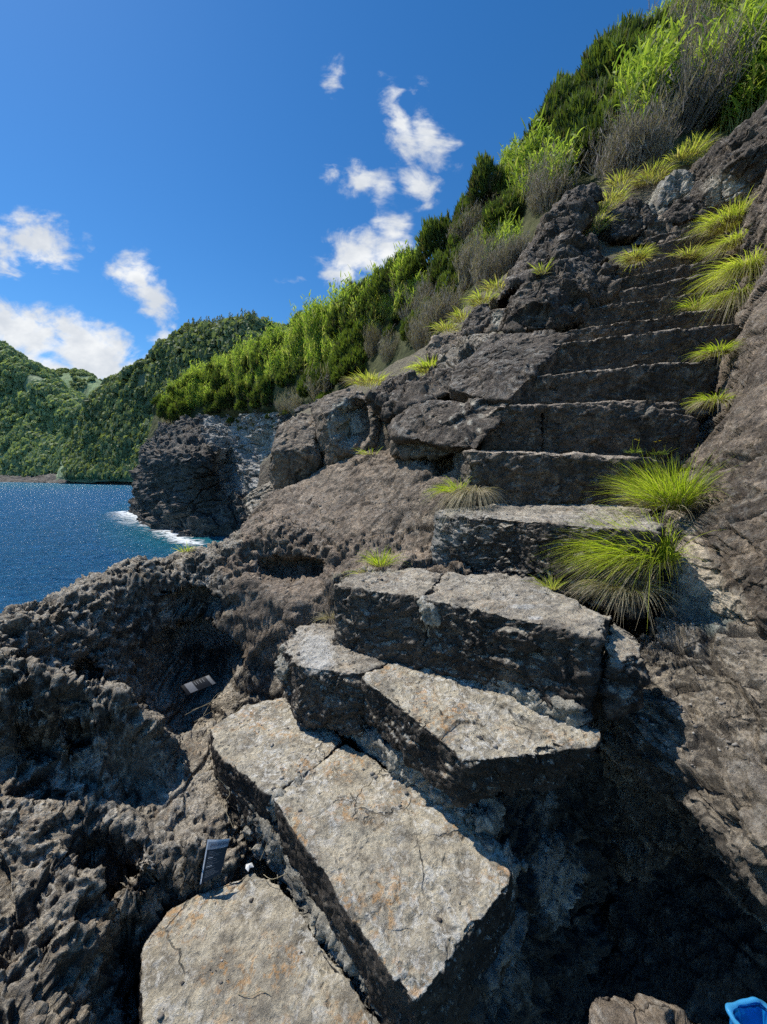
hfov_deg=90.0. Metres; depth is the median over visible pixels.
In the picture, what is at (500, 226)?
reed clump
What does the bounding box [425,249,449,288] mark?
heath shrub
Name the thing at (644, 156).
dead scrub
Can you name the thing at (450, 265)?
heath shrub
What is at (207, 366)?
heath shrub
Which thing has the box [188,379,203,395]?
reed clump
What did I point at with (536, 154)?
dead scrub
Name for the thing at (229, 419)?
heath shrub
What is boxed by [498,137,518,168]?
reed clump
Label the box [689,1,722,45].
reed clump
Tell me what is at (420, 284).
heath shrub
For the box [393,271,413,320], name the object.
reed clump
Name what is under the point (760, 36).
reed clump
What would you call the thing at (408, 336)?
dead scrub
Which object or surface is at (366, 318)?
reed clump
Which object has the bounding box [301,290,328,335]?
reed clump
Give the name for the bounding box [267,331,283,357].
reed clump
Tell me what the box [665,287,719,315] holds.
grass tuft
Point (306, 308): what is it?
reed clump
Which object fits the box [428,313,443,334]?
heath shrub
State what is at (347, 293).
reed clump
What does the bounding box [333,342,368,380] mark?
heath shrub
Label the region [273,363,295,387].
heath shrub
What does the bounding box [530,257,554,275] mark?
grass tuft
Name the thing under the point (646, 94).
reed clump
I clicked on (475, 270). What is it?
dead scrub
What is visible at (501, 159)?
reed clump
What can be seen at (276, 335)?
reed clump
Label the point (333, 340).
reed clump
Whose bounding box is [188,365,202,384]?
reed clump
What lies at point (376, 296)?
reed clump
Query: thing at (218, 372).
heath shrub
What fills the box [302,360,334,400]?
dead scrub
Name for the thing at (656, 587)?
grass tuft
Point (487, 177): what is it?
heath shrub
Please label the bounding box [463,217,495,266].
dead scrub
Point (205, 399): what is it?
heath shrub
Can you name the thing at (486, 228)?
reed clump
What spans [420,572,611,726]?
step stone
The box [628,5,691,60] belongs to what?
reed clump
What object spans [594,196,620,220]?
grass tuft
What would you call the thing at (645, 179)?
grass tuft
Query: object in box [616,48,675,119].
reed clump
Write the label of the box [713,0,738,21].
reed clump
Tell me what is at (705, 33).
reed clump
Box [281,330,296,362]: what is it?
reed clump
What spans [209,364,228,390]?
heath shrub
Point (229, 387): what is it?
heath shrub
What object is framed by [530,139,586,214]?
dead scrub
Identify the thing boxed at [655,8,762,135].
dead scrub
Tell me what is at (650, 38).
reed clump
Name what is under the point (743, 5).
reed clump
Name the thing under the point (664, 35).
reed clump
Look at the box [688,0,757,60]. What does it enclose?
reed clump
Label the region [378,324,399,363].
dead scrub
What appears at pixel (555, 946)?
boulder
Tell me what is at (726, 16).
reed clump
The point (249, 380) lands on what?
reed clump
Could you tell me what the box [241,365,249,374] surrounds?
heath shrub
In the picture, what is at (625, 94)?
reed clump
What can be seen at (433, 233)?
heath shrub
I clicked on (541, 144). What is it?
reed clump
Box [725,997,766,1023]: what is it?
bucket
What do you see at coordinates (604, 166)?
dead scrub
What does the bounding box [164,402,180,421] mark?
heath shrub
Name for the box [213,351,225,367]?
reed clump
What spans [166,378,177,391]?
reed clump
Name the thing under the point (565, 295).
boulder
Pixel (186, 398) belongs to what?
reed clump
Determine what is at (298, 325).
reed clump
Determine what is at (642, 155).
dead scrub
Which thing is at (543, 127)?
reed clump
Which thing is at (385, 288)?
heath shrub
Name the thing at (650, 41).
reed clump
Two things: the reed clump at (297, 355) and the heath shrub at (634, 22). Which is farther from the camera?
the reed clump at (297, 355)
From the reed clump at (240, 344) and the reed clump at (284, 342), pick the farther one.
the reed clump at (240, 344)
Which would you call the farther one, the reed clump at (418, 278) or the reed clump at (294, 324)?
the reed clump at (294, 324)
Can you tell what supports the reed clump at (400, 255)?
on the hillside
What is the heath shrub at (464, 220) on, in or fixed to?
on the hillside
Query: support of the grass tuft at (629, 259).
on the boulder at (565, 295)
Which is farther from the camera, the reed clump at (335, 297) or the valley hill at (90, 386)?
the valley hill at (90, 386)
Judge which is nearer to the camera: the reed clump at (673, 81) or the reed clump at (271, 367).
the reed clump at (673, 81)
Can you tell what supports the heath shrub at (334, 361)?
on the hillside
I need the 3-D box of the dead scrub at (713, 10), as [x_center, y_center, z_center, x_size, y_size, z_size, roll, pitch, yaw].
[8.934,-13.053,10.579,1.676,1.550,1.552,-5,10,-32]
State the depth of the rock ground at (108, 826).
1.87 m
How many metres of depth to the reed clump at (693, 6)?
10.44 m
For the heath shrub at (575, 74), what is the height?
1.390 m
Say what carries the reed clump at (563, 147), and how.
on the hillside
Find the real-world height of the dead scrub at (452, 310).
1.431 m
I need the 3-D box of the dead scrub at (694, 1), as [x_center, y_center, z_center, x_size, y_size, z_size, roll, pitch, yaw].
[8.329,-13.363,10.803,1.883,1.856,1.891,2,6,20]
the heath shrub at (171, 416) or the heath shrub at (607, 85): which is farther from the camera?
the heath shrub at (171, 416)
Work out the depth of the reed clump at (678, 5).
10.89 m
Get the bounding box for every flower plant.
[623,439,643,452]
[648,441,674,454]
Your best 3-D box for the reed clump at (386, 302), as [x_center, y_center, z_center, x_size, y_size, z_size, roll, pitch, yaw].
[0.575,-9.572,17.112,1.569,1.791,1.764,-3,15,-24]
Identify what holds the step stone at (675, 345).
on the rock ground at (108, 826)
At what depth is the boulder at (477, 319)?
5.49 m
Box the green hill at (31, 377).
[0,350,78,457]
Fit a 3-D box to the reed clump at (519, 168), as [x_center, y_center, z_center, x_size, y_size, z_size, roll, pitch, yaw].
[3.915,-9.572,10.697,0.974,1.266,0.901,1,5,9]
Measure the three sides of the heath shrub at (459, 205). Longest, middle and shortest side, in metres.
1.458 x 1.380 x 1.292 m
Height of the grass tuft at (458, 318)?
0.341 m
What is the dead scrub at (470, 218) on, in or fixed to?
on the hillside
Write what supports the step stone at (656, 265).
on the slope ground at (612, 251)
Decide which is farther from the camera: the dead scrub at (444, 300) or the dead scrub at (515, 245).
the dead scrub at (444, 300)
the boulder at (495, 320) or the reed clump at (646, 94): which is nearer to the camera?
the boulder at (495, 320)
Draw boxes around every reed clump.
[157,391,175,401]
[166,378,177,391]
[173,385,187,396]
[178,369,189,386]
[183,392,191,406]
[185,378,200,397]
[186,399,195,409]
[188,358,206,377]
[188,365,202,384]
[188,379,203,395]
[191,385,204,400]
[194,389,205,406]
[196,392,203,408]
[199,383,207,395]
[201,381,215,404]
[210,354,224,368]
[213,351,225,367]
[219,367,230,385]
[222,349,234,379]
[224,345,237,376]
[229,372,234,387]
[230,338,249,367]
[231,355,244,379]
[236,332,253,356]
[240,341,251,365]
[244,371,252,387]
[244,372,252,386]
[245,331,264,364]
[253,355,268,382]
[254,361,263,386]
[258,331,271,367]
[263,317,285,345]
[264,355,275,382]
[266,346,281,377]
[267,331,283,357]
[270,326,285,341]
[270,338,282,374]
[273,344,285,371]
[279,326,295,364]
[280,350,294,367]
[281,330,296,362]
[283,328,301,365]
[287,300,312,343]
[288,306,302,342]
[289,338,302,374]
[297,333,308,355]
[300,293,328,341]
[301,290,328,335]
[302,336,313,351]
[303,296,329,339]
[304,314,321,352]
[304,334,326,367]
[305,296,327,335]
[307,307,326,346]
[311,321,327,362]
[318,287,333,328]
[320,330,331,356]
[322,302,332,341]
[324,284,340,337]
[327,264,362,313]
[327,329,340,355]
[334,272,364,319]
[348,281,362,316]
[361,264,374,294]
[363,310,369,323]
[369,308,384,329]
[370,255,392,303]
[370,258,391,307]
[375,297,388,320]
[377,290,394,313]
[379,285,393,320]
[384,282,395,306]
[387,262,401,303]
[388,239,414,293]
[388,273,415,317]
[392,241,427,288]
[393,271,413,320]
[406,268,427,310]
[409,270,426,299]
[480,217,496,247]
[482,228,502,268]
[487,202,510,236]
[491,210,515,241]
[492,208,518,240]
[495,217,524,250]
[497,139,514,163]
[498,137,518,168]
[503,148,516,179]
[503,149,511,179]
[506,137,540,191]
[507,103,545,191]
[508,136,537,190]
[513,129,547,191]
[517,146,543,207]
[519,109,555,191]
[523,116,555,158]
[523,123,573,200]
[523,147,544,205]
[525,135,550,194]
[541,127,583,198]
[602,28,657,88]
[602,52,652,155]
[603,46,665,102]
[611,28,688,130]
[612,49,654,89]
[613,26,696,138]
[615,12,667,84]
[615,31,670,99]
[615,34,649,75]
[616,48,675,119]
[619,27,676,80]
[621,2,687,97]
[623,70,675,131]
[624,52,668,115]
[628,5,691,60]
[642,0,670,19]
[642,9,684,42]
[642,51,698,117]
[649,68,691,94]
[668,0,689,13]
[668,33,718,108]
[680,0,708,14]
[687,14,727,52]
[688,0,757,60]
[688,3,766,120]
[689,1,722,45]
[689,1,763,83]
[693,0,717,23]
[696,21,766,131]
[698,0,753,109]
[703,31,751,124]
[707,2,758,28]
[708,0,748,17]
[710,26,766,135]
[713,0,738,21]
[717,0,766,23]
[718,0,764,52]
[722,10,757,108]
[725,55,764,122]
[728,0,766,30]
[739,49,766,120]
[740,2,766,52]
[741,55,766,119]
[742,28,766,121]
[743,0,766,59]
[744,21,766,59]
[750,14,766,69]
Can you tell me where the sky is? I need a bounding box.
[0,0,670,379]
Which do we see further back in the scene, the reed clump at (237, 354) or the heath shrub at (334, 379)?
the reed clump at (237, 354)
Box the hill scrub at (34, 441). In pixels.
[0,340,85,477]
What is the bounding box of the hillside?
[146,105,761,442]
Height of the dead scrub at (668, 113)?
1.391 m
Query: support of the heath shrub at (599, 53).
on the hillside
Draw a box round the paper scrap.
[245,863,253,870]
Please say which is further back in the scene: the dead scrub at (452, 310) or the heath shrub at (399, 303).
the heath shrub at (399, 303)
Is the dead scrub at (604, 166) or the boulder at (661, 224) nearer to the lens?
the boulder at (661, 224)
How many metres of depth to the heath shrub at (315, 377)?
22.94 m
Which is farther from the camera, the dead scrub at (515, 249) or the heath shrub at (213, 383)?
the heath shrub at (213, 383)
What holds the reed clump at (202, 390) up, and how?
on the hillside
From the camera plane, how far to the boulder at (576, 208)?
5.93 m
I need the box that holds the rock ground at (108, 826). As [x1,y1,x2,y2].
[0,448,766,1023]
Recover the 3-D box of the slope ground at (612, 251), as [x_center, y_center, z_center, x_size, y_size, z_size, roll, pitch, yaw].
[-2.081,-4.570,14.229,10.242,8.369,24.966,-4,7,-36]
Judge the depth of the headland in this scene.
41.37 m
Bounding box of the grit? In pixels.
[13,278,766,1020]
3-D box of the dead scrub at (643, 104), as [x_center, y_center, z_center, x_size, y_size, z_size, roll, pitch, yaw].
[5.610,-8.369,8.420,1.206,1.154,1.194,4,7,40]
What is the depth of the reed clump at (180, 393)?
51.98 m
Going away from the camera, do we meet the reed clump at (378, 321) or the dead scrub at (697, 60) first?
the dead scrub at (697, 60)
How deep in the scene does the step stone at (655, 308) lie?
4.41 m
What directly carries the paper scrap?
on the rock ground at (108, 826)
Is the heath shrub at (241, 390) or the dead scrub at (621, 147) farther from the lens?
the heath shrub at (241, 390)
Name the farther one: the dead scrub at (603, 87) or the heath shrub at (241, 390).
the heath shrub at (241, 390)
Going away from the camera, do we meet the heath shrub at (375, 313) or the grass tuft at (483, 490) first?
the grass tuft at (483, 490)
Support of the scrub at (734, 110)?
on the hillside
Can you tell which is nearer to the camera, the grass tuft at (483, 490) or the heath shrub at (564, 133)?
the grass tuft at (483, 490)
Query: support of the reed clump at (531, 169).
on the hillside
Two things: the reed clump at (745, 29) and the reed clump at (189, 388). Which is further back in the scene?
the reed clump at (189, 388)
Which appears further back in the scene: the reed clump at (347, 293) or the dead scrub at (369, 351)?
the reed clump at (347, 293)
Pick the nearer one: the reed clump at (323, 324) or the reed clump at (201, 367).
the reed clump at (323, 324)
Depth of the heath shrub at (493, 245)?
9.88 m
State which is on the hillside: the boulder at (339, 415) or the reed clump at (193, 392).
the reed clump at (193, 392)
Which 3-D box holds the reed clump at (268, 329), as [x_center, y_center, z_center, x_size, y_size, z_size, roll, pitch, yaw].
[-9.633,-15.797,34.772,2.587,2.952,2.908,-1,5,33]
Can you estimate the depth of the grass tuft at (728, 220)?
5.19 m
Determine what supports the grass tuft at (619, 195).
on the slope ground at (612, 251)
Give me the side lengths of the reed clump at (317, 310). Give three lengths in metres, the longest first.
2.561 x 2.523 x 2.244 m
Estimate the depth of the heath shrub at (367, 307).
18.04 m
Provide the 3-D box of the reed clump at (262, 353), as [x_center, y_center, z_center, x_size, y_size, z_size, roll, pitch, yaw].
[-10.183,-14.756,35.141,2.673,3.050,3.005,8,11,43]
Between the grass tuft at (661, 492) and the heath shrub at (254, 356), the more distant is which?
the heath shrub at (254, 356)
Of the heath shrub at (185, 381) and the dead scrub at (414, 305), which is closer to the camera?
the dead scrub at (414, 305)
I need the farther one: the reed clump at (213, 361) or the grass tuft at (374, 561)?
the reed clump at (213, 361)
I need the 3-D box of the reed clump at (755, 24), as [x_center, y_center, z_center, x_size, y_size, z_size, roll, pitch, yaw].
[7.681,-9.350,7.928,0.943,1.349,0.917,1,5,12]
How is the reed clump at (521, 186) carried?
on the hillside
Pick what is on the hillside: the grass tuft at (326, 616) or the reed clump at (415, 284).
the reed clump at (415, 284)
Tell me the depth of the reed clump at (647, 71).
8.01 m
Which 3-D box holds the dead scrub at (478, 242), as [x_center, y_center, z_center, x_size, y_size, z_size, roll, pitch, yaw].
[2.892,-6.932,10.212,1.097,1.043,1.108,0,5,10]
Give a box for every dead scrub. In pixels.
[273,391,290,414]
[282,386,301,415]
[287,396,303,413]
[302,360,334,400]
[362,322,382,346]
[363,336,379,357]
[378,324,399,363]
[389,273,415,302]
[397,282,415,310]
[397,303,412,319]
[403,307,425,349]
[406,279,436,313]
[409,300,440,350]
[412,290,437,317]
[414,262,438,299]
[414,320,425,345]
[416,271,466,336]
[419,290,465,342]
[428,279,470,333]
[446,210,476,242]
[448,235,472,273]
[451,232,483,289]
[454,193,494,240]
[459,230,491,286]
[462,201,482,236]
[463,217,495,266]
[469,240,500,288]
[470,218,524,288]
[470,256,499,292]
[473,258,504,293]
[475,225,508,262]
[489,233,518,268]
[493,228,530,273]
[497,235,524,272]
[498,229,535,269]
[500,227,534,270]
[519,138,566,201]
[524,131,556,170]
[526,182,543,216]
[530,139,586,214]
[534,151,563,193]
[535,173,562,205]
[579,113,612,172]
[584,86,665,185]
[593,100,676,182]
[596,69,633,103]
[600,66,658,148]
[601,65,699,156]
[606,87,675,180]
[612,104,681,179]
[619,80,668,133]
[623,128,659,179]
[632,18,723,63]
[642,0,704,20]
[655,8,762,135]
[657,0,766,129]
[666,0,726,28]
[668,0,721,39]
[668,0,741,58]
[670,18,739,114]
[678,0,727,51]
[683,18,705,50]
[684,0,735,28]
[688,7,765,70]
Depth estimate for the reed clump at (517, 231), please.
9.27 m
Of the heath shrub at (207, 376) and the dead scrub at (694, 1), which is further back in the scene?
the heath shrub at (207, 376)
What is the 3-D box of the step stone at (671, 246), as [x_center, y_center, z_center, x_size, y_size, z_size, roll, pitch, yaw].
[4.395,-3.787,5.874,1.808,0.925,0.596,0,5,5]
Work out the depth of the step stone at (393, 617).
2.12 m
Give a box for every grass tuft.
[165,541,198,552]
[314,610,335,626]
[330,566,373,579]
[338,368,393,388]
[355,448,380,454]
[355,544,407,569]
[400,355,436,375]
[422,476,468,499]
[423,318,462,335]
[433,484,507,543]
[445,305,471,325]
[457,283,507,310]
[477,275,506,301]
[520,574,568,589]
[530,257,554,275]
[530,496,723,622]
[562,575,691,628]
[583,205,620,237]
[589,446,742,520]
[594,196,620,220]
[597,181,639,207]
[597,503,691,541]
[600,163,642,190]
[612,242,661,275]
[622,155,680,190]
[656,136,711,171]
[661,129,725,162]
[664,242,718,259]
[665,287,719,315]
[677,188,758,247]
[679,244,766,310]
[681,389,736,417]
[685,278,754,325]
[685,339,742,365]
[690,225,748,267]
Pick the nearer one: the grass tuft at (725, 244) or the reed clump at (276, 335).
the grass tuft at (725, 244)
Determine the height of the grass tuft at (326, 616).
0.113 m
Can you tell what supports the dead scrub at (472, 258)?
on the hillside
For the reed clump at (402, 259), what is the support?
on the hillside
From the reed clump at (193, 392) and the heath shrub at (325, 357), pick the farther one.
the reed clump at (193, 392)
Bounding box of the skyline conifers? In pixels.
[185,308,258,331]
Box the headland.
[128,399,319,536]
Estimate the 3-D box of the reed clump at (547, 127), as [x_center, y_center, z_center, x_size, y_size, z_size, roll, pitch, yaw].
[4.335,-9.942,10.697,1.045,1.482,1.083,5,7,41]
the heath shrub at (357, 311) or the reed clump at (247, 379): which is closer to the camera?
the heath shrub at (357, 311)
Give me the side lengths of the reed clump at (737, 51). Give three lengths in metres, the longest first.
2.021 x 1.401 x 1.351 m
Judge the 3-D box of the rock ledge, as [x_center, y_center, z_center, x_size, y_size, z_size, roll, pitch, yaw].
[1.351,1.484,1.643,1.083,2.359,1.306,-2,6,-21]
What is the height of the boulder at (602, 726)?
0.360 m
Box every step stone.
[139,873,379,1023]
[210,698,341,885]
[274,622,389,743]
[274,744,528,1023]
[331,567,442,669]
[356,663,600,839]
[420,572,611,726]
[430,503,666,620]
[452,449,665,517]
[476,404,546,452]
[528,359,718,419]
[541,400,699,481]
[552,323,740,374]
[568,305,740,341]
[574,287,735,328]
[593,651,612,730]
[600,272,738,306]
[614,247,725,277]
[620,254,735,290]
[623,229,734,261]
[639,222,723,248]
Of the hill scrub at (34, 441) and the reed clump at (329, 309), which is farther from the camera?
the hill scrub at (34, 441)
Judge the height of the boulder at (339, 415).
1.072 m
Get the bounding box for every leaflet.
[181,675,215,694]
[200,838,229,883]
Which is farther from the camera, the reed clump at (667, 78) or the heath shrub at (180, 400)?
the heath shrub at (180, 400)
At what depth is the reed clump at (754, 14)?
7.73 m
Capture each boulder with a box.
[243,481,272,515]
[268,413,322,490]
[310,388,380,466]
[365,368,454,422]
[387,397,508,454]
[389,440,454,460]
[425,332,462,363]
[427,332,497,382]
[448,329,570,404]
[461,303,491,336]
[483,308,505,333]
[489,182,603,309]
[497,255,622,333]
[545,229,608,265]
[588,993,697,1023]
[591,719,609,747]
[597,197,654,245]
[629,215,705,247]
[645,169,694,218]
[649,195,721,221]
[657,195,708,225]
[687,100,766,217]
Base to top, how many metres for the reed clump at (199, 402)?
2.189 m
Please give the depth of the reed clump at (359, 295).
19.97 m
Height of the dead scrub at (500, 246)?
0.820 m
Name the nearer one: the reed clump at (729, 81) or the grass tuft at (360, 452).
the grass tuft at (360, 452)
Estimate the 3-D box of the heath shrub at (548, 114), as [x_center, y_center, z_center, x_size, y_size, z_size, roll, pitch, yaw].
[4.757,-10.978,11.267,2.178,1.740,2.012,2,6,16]
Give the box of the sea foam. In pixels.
[114,511,203,545]
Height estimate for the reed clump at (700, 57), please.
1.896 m
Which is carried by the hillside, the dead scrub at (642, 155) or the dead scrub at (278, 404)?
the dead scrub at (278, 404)
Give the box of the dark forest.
[60,313,286,480]
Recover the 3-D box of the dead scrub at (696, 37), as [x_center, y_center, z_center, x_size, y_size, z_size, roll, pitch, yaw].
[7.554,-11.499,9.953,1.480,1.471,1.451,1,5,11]
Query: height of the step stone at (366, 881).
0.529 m
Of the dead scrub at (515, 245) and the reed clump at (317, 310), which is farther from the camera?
the reed clump at (317, 310)
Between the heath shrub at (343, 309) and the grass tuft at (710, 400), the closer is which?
the grass tuft at (710, 400)
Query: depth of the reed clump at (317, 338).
25.82 m
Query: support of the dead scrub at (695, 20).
on the hillside
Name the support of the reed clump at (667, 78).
on the hillside
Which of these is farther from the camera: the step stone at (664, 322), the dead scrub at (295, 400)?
the dead scrub at (295, 400)
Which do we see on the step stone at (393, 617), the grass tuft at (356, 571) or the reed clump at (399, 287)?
the grass tuft at (356, 571)
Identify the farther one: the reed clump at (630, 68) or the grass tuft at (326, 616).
the reed clump at (630, 68)
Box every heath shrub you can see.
[150,393,162,405]
[156,397,178,418]
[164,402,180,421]
[165,379,186,397]
[165,400,191,422]
[174,395,191,411]
[181,370,198,386]
[202,389,214,403]
[203,367,215,385]
[203,398,219,413]
[205,362,214,372]
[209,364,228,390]
[212,385,233,410]
[215,365,228,382]
[217,381,235,400]
[217,384,233,402]
[226,417,235,422]
[233,399,247,412]
[234,379,250,401]
[240,353,250,367]
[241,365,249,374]
[246,383,261,404]
[248,344,262,371]
[249,397,261,409]
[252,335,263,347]
[257,372,274,391]
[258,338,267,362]
[259,384,273,406]
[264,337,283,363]
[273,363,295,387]
[291,349,313,375]
[295,368,320,397]
[309,356,332,390]
[314,389,333,401]
[323,294,346,339]
[323,346,332,361]
[327,351,338,377]
[330,363,351,384]
[333,319,367,358]
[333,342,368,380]
[337,299,351,320]
[337,332,367,362]
[338,304,360,332]
[341,279,360,295]
[344,275,370,306]
[355,300,360,318]
[359,283,369,314]
[365,255,392,303]
[365,296,378,311]
[368,298,385,322]
[377,245,413,297]
[381,323,394,339]
[388,311,400,325]
[392,285,409,311]
[398,249,427,284]
[399,310,414,342]
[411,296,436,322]
[414,208,452,267]
[414,279,428,303]
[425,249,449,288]
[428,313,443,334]
[435,270,466,301]
[444,230,465,267]
[445,239,468,274]
[450,209,479,233]
[451,193,476,228]
[465,150,510,211]
[466,223,481,245]
[480,185,525,230]
[483,233,506,260]
[509,90,563,169]
[536,71,580,125]
[537,89,597,154]
[539,67,573,111]
[542,104,590,161]
[557,68,621,125]
[560,88,626,173]
[571,74,616,117]
[572,23,659,85]
[572,67,600,80]
[601,5,687,75]
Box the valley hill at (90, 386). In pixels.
[58,372,101,396]
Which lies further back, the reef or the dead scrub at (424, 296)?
the reef
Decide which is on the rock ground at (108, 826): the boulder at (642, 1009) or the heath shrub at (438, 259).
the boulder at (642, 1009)
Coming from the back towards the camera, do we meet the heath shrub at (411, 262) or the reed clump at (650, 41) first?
the heath shrub at (411, 262)
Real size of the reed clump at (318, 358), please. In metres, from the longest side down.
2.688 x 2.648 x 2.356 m
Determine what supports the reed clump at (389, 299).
on the hillside
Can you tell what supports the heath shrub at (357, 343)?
on the hillside
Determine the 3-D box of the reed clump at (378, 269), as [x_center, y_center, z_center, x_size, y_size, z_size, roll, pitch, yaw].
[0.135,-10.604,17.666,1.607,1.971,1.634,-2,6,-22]
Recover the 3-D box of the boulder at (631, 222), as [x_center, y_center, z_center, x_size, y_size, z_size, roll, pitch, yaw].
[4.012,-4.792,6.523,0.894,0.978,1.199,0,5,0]
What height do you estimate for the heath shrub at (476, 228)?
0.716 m
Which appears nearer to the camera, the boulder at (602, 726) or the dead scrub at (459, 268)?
the boulder at (602, 726)
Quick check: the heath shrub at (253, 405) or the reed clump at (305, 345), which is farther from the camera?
the heath shrub at (253, 405)
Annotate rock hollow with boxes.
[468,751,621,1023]
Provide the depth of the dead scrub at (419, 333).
12.00 m
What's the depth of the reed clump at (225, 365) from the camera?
45.07 m
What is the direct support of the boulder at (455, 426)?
on the rock ground at (108, 826)
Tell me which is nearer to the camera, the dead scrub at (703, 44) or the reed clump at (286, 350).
the dead scrub at (703, 44)
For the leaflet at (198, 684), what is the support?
on the rock ground at (108, 826)
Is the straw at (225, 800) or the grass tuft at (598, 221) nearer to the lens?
the straw at (225, 800)
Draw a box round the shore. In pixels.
[0,473,131,484]
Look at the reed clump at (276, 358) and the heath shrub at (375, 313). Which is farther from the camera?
the reed clump at (276, 358)
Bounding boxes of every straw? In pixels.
[217,777,232,826]
[238,990,270,996]
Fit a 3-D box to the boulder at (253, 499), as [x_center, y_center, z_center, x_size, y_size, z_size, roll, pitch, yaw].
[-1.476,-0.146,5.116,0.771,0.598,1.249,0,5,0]
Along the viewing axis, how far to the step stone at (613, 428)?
3.09 m
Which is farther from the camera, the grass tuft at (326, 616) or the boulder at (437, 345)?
the boulder at (437, 345)
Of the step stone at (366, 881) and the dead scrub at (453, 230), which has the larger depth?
the dead scrub at (453, 230)
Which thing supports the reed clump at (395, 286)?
on the hillside
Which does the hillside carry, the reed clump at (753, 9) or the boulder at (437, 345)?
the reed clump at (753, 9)
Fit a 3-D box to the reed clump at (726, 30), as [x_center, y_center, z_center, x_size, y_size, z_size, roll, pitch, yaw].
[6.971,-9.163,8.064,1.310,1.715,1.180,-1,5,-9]
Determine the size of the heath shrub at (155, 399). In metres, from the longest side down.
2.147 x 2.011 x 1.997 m
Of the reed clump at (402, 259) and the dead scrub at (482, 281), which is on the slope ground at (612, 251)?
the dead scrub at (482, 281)
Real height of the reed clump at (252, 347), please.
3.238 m
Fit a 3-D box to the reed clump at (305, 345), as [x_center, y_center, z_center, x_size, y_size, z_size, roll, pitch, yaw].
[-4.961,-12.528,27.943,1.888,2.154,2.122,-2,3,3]
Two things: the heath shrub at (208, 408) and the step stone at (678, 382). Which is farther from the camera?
the heath shrub at (208, 408)
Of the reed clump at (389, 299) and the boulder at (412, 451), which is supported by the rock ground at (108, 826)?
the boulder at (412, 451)
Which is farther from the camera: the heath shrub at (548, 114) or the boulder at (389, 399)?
the heath shrub at (548, 114)
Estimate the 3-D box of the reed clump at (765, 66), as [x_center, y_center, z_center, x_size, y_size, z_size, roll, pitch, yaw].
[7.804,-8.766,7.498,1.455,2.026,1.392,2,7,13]
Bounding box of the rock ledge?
[596,582,766,931]
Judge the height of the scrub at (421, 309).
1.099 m
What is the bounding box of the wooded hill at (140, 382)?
[55,341,241,482]
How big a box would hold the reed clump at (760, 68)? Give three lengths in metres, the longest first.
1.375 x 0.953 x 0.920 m
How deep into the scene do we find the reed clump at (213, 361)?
50.85 m
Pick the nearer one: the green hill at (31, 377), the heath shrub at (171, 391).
the heath shrub at (171, 391)
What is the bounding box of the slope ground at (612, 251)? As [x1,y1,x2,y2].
[257,146,711,486]
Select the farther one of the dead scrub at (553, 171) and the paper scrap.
the dead scrub at (553, 171)
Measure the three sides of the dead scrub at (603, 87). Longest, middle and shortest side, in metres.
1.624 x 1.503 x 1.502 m
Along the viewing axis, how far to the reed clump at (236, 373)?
42.24 m
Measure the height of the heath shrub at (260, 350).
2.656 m
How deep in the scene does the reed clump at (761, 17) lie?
7.75 m
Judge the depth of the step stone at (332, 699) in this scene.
2.10 m
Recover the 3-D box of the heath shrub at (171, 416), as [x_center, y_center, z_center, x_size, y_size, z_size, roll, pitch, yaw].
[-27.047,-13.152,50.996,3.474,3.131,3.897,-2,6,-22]
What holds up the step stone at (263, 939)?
on the rock ground at (108, 826)
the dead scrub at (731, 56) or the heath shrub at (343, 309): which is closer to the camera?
the dead scrub at (731, 56)
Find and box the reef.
[170,522,213,536]
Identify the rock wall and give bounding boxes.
[609,170,766,643]
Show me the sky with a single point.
(164, 164)
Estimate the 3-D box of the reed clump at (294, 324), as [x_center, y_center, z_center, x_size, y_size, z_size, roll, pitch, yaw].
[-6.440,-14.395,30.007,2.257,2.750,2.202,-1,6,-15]
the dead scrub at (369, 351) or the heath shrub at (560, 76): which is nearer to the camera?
the heath shrub at (560, 76)
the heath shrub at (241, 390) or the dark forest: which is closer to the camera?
the heath shrub at (241, 390)
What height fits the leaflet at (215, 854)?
0.126 m
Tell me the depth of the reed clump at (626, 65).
8.44 m
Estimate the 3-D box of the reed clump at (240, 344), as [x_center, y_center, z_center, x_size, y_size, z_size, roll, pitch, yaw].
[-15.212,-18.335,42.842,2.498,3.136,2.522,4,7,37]
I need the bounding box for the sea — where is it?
[0,482,228,613]
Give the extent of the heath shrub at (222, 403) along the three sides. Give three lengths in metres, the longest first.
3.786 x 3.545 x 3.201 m
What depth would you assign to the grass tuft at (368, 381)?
5.34 m
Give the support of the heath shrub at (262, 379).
on the hillside
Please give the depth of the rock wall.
2.18 m
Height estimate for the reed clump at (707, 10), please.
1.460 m
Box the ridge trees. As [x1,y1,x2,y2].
[49,368,101,389]
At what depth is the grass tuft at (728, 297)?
3.98 m
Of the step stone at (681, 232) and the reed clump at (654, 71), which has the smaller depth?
the step stone at (681, 232)
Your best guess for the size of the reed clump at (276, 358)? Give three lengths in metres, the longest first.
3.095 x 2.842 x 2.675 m
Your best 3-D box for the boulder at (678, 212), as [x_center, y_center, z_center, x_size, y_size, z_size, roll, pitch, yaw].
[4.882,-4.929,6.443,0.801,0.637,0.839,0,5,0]
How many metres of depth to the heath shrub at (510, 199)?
10.47 m
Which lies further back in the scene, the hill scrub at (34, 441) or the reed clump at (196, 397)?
the hill scrub at (34, 441)

